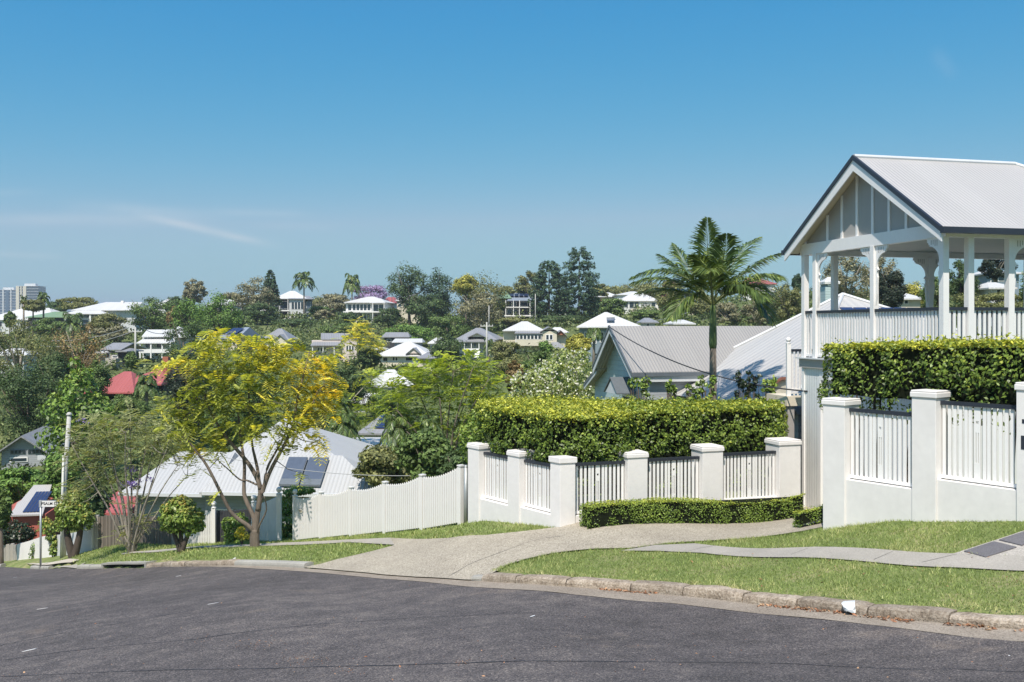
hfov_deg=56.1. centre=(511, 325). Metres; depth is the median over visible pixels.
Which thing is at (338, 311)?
house
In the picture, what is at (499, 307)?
broadleaf tree
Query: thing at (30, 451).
window
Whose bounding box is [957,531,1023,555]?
garden path
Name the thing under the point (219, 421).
broadleaf tree
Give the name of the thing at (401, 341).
house
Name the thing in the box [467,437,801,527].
rendered fence
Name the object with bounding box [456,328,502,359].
house
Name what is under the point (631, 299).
house
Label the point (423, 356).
house
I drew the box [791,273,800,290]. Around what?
broadleaf tree
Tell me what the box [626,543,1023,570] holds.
footpath
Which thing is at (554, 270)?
bunya pine
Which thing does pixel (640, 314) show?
shrub
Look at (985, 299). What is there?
shrub
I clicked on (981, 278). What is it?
house
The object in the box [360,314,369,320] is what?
window
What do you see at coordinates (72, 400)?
broadleaf tree
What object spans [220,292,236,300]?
gum tree
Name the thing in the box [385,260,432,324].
broadleaf tree
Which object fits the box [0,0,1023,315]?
sky
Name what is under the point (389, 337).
house
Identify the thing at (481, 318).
gum tree
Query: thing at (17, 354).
gum tree
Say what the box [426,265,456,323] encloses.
broadleaf tree
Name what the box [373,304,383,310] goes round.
window
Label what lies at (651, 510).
box hedge
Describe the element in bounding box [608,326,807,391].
overhead wire
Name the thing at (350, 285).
palm tree
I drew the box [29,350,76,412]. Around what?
broadleaf tree
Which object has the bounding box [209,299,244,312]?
house
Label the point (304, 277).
palm tree
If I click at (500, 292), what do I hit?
broadleaf tree
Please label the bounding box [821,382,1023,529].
rendered fence
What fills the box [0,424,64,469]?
house
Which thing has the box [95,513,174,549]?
paling fence
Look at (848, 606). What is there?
paper cup
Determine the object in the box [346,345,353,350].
window
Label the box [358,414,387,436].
house
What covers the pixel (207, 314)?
broadleaf tree
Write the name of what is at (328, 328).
shrub
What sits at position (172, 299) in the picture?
broadleaf tree
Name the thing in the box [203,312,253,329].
broadleaf tree
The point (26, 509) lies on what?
house
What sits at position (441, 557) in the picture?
driveway
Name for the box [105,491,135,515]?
house
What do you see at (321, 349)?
window
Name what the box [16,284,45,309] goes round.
apartment tower
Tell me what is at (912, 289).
broadleaf tree
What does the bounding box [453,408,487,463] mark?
garden tree
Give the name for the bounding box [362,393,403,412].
broadleaf tree
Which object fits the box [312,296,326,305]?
broadleaf tree
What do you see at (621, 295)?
house
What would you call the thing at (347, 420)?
palm tree
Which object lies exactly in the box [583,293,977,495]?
gabled house
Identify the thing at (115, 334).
shrub
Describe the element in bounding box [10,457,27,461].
window
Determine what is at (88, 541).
rendered fence
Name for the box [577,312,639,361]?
house
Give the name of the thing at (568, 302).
bunya pine
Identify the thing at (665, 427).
clipped hedge
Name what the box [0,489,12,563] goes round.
broadleaf tree
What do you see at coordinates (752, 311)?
gum tree
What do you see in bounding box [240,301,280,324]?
broadleaf tree
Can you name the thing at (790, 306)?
gum tree
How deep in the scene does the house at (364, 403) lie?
98.49 m
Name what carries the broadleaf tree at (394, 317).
on the ground at (498, 385)
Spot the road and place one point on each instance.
(70, 601)
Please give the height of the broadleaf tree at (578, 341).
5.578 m
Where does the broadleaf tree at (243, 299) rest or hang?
on the ground at (498, 385)
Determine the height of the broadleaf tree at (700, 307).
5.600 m
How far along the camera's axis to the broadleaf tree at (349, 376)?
91.69 m
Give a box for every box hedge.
[579,493,805,528]
[792,504,822,527]
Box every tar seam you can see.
[0,660,1020,676]
[6,612,521,659]
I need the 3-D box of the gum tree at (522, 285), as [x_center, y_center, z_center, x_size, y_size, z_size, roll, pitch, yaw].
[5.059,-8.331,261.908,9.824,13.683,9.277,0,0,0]
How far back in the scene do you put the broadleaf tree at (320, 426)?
70.99 m
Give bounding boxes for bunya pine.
[528,260,567,322]
[556,246,603,318]
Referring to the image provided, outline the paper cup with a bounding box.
[841,600,855,612]
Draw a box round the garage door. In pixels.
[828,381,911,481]
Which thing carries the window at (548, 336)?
in the house at (524, 333)
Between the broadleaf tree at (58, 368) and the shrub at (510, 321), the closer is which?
the broadleaf tree at (58, 368)
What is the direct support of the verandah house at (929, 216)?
on the ground at (498, 385)
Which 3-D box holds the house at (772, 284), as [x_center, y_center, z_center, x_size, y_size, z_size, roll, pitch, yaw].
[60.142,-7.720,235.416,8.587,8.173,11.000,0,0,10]
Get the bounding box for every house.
[0,308,59,333]
[0,348,41,377]
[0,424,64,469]
[7,485,59,539]
[25,312,71,332]
[64,301,149,333]
[84,357,194,394]
[98,343,145,368]
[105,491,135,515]
[118,419,397,523]
[136,327,196,360]
[182,336,203,353]
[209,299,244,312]
[215,327,262,349]
[264,328,298,350]
[272,291,313,318]
[310,333,356,361]
[324,303,345,318]
[343,297,395,322]
[358,393,374,411]
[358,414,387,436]
[371,369,412,390]
[379,342,429,370]
[381,332,411,348]
[386,297,396,308]
[392,339,424,345]
[396,294,417,322]
[417,352,441,373]
[427,337,446,347]
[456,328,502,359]
[500,293,536,318]
[502,321,566,351]
[553,327,568,332]
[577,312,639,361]
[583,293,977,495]
[604,293,613,305]
[613,291,636,305]
[620,293,658,313]
[636,318,658,325]
[663,320,695,325]
[740,279,776,299]
[767,154,1023,506]
[897,293,920,307]
[974,272,1023,311]
[974,282,1017,325]
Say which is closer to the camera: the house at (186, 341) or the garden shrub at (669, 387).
the garden shrub at (669, 387)
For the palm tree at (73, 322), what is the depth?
191.05 m
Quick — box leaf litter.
[23,552,1022,679]
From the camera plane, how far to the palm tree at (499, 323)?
229.31 m
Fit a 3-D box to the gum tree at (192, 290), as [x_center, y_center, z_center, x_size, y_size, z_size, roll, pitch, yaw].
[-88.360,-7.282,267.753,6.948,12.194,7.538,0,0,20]
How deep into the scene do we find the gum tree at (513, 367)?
61.77 m
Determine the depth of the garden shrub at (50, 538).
39.88 m
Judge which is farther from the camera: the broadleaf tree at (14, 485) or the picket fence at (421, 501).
the broadleaf tree at (14, 485)
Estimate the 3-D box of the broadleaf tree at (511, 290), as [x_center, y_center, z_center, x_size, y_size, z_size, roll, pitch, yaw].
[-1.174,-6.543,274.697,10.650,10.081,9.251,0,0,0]
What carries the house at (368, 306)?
on the ground at (498, 385)
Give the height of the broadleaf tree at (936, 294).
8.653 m
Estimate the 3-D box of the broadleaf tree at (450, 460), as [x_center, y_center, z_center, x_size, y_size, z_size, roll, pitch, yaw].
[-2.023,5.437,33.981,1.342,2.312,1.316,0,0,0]
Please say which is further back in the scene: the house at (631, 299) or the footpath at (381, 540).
the house at (631, 299)
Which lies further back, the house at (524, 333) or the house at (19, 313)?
the house at (19, 313)
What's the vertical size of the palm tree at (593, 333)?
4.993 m
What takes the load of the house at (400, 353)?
on the ground at (498, 385)
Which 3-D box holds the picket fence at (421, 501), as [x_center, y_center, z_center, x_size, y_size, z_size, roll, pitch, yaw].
[-3.892,5.052,26.000,0.143,3.448,8.166,0,0,-42]
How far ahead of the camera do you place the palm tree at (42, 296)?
213.68 m
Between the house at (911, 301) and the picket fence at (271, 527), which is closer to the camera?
the picket fence at (271, 527)
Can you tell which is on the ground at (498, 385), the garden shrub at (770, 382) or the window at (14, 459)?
the garden shrub at (770, 382)
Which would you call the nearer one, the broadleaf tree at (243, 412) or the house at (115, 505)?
the house at (115, 505)
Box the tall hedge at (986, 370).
[817,332,1023,481]
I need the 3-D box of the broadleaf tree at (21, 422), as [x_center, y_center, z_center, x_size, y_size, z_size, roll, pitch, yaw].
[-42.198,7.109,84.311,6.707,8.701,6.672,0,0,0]
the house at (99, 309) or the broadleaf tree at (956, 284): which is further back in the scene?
the house at (99, 309)
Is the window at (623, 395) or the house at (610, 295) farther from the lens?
the house at (610, 295)
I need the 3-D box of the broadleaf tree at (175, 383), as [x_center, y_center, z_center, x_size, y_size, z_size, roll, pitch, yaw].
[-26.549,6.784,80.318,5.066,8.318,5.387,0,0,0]
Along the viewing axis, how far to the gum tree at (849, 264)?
111.41 m
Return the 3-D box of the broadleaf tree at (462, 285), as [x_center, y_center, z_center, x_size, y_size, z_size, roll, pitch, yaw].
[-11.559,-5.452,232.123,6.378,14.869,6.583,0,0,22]
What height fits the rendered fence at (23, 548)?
1.922 m
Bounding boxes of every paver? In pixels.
[964,541,1016,557]
[999,531,1023,545]
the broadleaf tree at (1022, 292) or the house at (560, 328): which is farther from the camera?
the house at (560, 328)
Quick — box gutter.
[204,565,1023,640]
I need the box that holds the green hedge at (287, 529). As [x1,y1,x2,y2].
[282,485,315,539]
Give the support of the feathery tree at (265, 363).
on the grass verge
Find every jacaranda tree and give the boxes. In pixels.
[51,397,207,552]
[353,284,389,299]
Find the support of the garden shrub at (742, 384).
on the ground at (498, 385)
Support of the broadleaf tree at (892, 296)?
on the ground at (498, 385)
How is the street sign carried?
on the grass verge
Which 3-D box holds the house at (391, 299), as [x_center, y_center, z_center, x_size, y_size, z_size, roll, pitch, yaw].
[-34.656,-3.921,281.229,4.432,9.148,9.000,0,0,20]
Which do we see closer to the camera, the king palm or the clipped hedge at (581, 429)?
the clipped hedge at (581, 429)
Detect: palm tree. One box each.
[20,295,27,330]
[36,292,51,317]
[60,311,85,338]
[134,372,160,418]
[292,271,318,313]
[325,409,360,440]
[326,393,356,423]
[342,273,362,299]
[379,411,411,450]
[419,414,441,436]
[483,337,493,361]
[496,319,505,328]
[585,327,602,369]
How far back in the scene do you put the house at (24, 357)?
129.29 m
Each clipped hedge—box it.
[472,392,635,495]
[607,394,788,497]
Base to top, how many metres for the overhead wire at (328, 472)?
0.663 m
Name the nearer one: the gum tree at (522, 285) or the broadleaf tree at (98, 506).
the broadleaf tree at (98, 506)
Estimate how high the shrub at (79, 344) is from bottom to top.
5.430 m
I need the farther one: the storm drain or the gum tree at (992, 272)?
the gum tree at (992, 272)
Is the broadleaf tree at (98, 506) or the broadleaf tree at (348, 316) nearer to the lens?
the broadleaf tree at (98, 506)
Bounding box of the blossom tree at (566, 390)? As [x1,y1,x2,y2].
[505,347,592,400]
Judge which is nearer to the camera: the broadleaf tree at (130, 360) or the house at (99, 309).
the broadleaf tree at (130, 360)
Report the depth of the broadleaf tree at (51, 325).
198.07 m
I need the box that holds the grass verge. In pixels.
[4,508,1023,614]
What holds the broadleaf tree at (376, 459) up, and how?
on the ground at (498, 385)
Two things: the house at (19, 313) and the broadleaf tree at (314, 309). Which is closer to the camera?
the house at (19, 313)
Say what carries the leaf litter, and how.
on the road
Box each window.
[10,449,25,453]
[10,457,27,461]
[28,449,42,453]
[281,301,287,308]
[291,302,302,308]
[306,302,310,307]
[317,347,325,351]
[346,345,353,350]
[352,304,370,310]
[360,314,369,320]
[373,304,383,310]
[470,342,476,346]
[516,335,540,338]
[520,302,527,305]
[546,334,552,339]
[622,394,635,399]
[629,302,638,307]
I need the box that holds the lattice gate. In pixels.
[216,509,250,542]
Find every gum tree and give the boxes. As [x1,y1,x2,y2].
[0,316,56,380]
[51,322,111,390]
[166,305,179,328]
[181,278,208,303]
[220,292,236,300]
[455,289,503,328]
[505,360,525,394]
[513,270,547,294]
[653,283,690,315]
[716,302,745,325]
[743,300,777,325]
[770,283,800,322]
[820,256,869,298]
[859,257,902,303]
[977,259,1017,282]
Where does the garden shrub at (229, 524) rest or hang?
on the grass verge
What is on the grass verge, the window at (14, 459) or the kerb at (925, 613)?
the kerb at (925, 613)
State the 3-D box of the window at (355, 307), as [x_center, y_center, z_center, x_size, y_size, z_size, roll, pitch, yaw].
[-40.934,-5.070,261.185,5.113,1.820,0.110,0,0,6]
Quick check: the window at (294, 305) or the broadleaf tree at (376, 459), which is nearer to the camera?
the broadleaf tree at (376, 459)
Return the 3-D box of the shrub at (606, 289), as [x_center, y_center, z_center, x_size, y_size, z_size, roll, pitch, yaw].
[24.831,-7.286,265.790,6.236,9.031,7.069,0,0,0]
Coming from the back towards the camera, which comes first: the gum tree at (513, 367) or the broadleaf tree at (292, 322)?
the broadleaf tree at (292, 322)
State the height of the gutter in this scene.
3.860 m
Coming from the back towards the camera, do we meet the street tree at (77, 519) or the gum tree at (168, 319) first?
the gum tree at (168, 319)
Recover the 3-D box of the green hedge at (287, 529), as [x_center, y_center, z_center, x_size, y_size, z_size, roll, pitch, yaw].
[-7.057,6.259,31.513,1.276,2.054,0.741,0,0,0]
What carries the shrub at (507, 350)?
on the ground at (498, 385)
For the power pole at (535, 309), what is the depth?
224.91 m
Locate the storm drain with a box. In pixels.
[101,560,156,567]
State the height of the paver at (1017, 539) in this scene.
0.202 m
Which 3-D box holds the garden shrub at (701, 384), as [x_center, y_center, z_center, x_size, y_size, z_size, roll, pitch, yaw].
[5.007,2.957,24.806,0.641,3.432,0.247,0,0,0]
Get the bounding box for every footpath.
[122,538,393,553]
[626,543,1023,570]
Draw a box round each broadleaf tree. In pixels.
[0,357,67,442]
[0,466,46,503]
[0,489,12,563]
[3,311,15,334]
[20,299,45,336]
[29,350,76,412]
[30,318,61,336]
[32,356,121,456]
[39,448,98,509]
[45,301,67,311]
[56,296,98,309]
[75,472,113,531]
[80,359,113,399]
[86,312,129,331]
[102,393,152,429]
[123,351,137,370]
[125,296,177,329]
[159,319,209,369]
[161,357,221,441]
[163,296,186,311]
[169,296,204,330]
[192,288,241,335]
[201,408,245,450]
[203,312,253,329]
[225,364,283,434]
[230,276,279,307]
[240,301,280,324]
[268,411,310,426]
[270,319,319,325]
[307,306,329,319]
[308,406,357,436]
[312,293,350,312]
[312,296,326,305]
[326,365,373,411]
[341,311,357,323]
[351,444,413,488]
[355,348,381,369]
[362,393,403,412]
[374,307,402,326]
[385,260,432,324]
[391,411,424,444]
[393,426,453,480]
[405,294,451,325]
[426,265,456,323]
[427,314,471,336]
[427,334,465,369]
[436,448,467,475]
[446,272,511,326]
[452,273,478,319]
[487,301,505,318]
[493,355,525,373]
[495,286,516,301]
[518,350,575,396]
[538,340,553,353]
[564,333,592,378]
[582,295,601,315]
[598,298,626,315]
[685,296,717,318]
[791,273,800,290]
[879,270,908,307]
[902,281,924,307]
[917,276,950,307]
[949,259,979,310]
[1017,271,1023,306]
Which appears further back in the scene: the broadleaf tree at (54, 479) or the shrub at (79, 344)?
the shrub at (79, 344)
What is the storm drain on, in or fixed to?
on the grass verge
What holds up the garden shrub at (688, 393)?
on the ground at (498, 385)
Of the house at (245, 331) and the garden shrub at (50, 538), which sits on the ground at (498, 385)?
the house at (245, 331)
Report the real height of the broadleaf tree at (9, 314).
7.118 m
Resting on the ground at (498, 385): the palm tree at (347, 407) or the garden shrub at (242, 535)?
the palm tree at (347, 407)
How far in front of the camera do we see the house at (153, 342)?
151.67 m
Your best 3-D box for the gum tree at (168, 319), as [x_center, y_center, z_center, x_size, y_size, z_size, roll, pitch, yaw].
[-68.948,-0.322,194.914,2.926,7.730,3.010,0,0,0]
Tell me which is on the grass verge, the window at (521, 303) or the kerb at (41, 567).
the kerb at (41, 567)
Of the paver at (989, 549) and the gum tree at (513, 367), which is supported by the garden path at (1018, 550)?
the paver at (989, 549)
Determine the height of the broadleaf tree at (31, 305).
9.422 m
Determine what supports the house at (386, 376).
on the ground at (498, 385)
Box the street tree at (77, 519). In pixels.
[53,487,95,557]
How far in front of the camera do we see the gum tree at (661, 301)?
190.67 m
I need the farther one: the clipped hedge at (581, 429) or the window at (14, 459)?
the window at (14, 459)
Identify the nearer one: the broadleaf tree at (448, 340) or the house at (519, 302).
the broadleaf tree at (448, 340)
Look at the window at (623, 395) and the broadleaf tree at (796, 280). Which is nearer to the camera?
the window at (623, 395)
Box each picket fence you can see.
[183,501,215,543]
[251,487,281,541]
[292,464,463,540]
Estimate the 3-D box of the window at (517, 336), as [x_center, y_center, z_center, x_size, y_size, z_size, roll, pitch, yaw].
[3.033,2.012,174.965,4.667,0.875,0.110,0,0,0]
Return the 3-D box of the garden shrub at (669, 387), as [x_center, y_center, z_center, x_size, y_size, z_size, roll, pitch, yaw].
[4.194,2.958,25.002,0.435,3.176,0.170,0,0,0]
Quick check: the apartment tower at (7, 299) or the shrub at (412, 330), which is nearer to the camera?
the shrub at (412, 330)
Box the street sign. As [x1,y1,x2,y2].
[39,500,57,566]
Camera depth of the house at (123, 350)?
140.25 m
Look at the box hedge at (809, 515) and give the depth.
17.77 m
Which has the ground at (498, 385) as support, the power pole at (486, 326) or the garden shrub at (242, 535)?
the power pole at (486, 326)
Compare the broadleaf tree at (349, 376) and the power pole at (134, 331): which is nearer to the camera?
the broadleaf tree at (349, 376)
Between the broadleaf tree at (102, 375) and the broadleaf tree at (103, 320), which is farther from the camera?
the broadleaf tree at (103, 320)
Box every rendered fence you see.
[17,536,54,559]
[55,532,76,555]
[79,523,94,553]
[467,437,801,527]
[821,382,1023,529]
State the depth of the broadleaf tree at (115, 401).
87.59 m
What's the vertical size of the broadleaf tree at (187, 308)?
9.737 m
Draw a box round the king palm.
[629,217,788,399]
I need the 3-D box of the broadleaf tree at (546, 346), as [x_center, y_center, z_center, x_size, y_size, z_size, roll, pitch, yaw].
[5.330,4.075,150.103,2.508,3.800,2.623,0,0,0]
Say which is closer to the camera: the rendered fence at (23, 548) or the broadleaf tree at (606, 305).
the rendered fence at (23, 548)
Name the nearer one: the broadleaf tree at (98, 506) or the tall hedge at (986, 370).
the tall hedge at (986, 370)
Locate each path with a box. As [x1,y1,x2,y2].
[28,559,77,564]
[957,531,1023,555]
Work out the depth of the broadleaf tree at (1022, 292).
90.00 m
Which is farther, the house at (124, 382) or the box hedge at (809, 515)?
the house at (124, 382)
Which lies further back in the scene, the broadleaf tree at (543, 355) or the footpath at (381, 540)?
the broadleaf tree at (543, 355)
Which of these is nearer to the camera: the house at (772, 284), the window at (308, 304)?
the house at (772, 284)
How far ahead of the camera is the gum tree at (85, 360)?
111.68 m
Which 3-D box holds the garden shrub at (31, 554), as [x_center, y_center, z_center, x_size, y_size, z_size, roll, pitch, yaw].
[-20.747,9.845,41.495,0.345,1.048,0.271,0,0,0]
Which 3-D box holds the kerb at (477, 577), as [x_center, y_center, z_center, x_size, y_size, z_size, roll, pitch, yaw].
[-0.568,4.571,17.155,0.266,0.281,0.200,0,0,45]
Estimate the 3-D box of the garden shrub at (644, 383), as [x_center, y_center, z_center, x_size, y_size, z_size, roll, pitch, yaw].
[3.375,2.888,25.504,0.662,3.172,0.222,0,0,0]
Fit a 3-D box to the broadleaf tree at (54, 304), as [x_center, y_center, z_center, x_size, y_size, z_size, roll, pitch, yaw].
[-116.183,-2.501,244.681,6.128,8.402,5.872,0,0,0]
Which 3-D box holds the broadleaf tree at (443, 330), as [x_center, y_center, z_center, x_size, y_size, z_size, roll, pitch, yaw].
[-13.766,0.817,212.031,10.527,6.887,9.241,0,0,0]
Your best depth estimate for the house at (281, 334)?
171.77 m
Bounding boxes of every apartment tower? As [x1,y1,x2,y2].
[0,287,15,313]
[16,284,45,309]
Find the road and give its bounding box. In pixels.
[0,567,1023,681]
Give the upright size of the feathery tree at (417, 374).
8.372 m
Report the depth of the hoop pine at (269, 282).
263.41 m
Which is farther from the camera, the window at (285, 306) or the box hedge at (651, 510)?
the window at (285, 306)
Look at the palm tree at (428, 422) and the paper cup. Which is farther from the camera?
the palm tree at (428, 422)
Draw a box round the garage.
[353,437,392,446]
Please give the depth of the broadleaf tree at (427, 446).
39.49 m
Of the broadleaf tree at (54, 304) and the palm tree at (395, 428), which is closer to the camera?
the palm tree at (395, 428)
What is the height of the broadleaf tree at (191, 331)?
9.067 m
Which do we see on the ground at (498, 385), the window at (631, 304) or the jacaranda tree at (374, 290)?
the jacaranda tree at (374, 290)
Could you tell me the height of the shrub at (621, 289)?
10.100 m
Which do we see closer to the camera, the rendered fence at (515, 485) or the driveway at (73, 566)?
the rendered fence at (515, 485)
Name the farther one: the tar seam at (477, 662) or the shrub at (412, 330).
the shrub at (412, 330)
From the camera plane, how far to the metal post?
22.86 m
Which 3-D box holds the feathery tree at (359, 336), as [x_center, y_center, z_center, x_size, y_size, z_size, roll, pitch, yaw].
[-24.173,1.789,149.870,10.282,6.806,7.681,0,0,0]
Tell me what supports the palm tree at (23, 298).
on the ground at (498, 385)
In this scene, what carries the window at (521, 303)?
in the house at (519, 302)
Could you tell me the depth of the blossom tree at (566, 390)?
43.68 m
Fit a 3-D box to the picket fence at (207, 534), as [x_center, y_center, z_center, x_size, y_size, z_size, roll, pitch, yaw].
[-11.117,7.119,34.004,1.936,2.018,0.195,0,0,35]
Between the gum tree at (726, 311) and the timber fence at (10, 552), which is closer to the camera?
the timber fence at (10, 552)
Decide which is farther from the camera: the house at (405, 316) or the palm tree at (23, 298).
the house at (405, 316)
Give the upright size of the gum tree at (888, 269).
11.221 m
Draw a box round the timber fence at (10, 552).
[4,543,19,560]
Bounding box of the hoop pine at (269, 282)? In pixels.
[260,270,283,305]
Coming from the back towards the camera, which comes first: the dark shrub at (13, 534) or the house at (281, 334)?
the house at (281, 334)
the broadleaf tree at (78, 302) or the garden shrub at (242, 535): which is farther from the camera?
the broadleaf tree at (78, 302)
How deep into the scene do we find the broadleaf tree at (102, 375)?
103.84 m
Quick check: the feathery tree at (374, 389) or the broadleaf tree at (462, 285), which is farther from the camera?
the broadleaf tree at (462, 285)
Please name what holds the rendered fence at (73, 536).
on the grass verge
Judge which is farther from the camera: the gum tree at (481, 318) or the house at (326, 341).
the gum tree at (481, 318)
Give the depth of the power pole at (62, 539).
38.32 m
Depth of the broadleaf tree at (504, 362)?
107.39 m
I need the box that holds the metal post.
[463,465,467,522]
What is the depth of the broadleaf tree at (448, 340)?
141.47 m
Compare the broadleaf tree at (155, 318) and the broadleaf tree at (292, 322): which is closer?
the broadleaf tree at (155, 318)
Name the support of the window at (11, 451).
in the house at (21, 450)
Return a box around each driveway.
[51,563,83,567]
[307,507,822,579]
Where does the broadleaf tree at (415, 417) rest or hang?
on the ground at (498, 385)
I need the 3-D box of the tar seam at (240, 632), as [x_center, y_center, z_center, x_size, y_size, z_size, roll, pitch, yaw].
[-3.414,4.325,13.263,7.709,0.836,0.472,0,0,2]
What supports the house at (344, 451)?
on the ground at (498, 385)
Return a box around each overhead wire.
[208,453,409,475]
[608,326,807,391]
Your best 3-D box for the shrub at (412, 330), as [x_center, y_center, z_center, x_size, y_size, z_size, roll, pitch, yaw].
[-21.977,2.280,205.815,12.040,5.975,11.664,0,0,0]
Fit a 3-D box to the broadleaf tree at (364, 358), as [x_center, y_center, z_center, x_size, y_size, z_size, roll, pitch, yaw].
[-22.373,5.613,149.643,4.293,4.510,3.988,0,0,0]
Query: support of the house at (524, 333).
on the ground at (498, 385)
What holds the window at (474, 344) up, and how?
in the house at (474, 338)
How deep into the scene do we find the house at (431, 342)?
185.37 m
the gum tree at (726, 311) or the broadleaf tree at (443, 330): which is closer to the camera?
the gum tree at (726, 311)
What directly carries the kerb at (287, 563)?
on the grass verge
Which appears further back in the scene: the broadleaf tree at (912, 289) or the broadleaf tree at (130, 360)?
the broadleaf tree at (130, 360)
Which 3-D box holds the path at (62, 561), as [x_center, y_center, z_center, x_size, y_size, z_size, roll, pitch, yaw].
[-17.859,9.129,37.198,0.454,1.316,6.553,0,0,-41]
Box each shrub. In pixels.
[3,519,36,546]
[28,542,34,559]
[36,517,57,556]
[68,343,95,360]
[91,325,132,342]
[157,494,205,552]
[221,512,249,543]
[234,526,249,544]
[312,309,335,321]
[319,322,371,335]
[382,323,436,340]
[488,340,520,361]
[492,317,530,325]
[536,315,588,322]
[593,283,611,298]
[606,281,661,298]
[627,376,651,399]
[628,309,660,319]
[665,379,680,400]
[684,383,696,400]
[693,375,717,399]
[733,370,762,496]
[752,375,777,426]
[950,291,1023,336]
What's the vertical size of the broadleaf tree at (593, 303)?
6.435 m
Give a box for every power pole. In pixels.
[60,412,71,557]
[128,327,141,352]
[480,322,492,362]
[535,294,535,324]
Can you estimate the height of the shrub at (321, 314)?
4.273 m
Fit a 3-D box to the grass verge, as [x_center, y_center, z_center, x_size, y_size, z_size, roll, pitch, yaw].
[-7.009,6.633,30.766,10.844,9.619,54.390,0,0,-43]
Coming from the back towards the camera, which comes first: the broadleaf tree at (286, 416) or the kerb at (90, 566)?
the broadleaf tree at (286, 416)
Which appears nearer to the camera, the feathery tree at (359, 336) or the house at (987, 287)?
the house at (987, 287)
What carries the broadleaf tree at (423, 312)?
on the ground at (498, 385)
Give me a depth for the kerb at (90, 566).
33.02 m
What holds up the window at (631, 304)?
in the house at (631, 299)
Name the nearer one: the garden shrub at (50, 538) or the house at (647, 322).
the garden shrub at (50, 538)
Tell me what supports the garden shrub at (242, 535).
on the grass verge
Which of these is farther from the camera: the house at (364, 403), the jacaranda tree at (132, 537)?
the house at (364, 403)
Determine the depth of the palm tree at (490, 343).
159.68 m
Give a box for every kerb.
[30,565,54,568]
[77,564,100,568]
[146,559,240,567]
[234,560,313,571]
[471,574,482,587]
[482,572,1023,641]
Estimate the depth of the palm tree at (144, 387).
94.37 m
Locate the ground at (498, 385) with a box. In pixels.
[0,297,1023,586]
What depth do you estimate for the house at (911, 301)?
110.50 m
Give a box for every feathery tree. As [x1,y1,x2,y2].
[133,327,350,546]
[326,316,388,358]
[326,368,392,440]
[371,348,518,449]
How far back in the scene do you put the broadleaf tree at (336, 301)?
296.55 m
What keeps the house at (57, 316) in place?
on the ground at (498, 385)

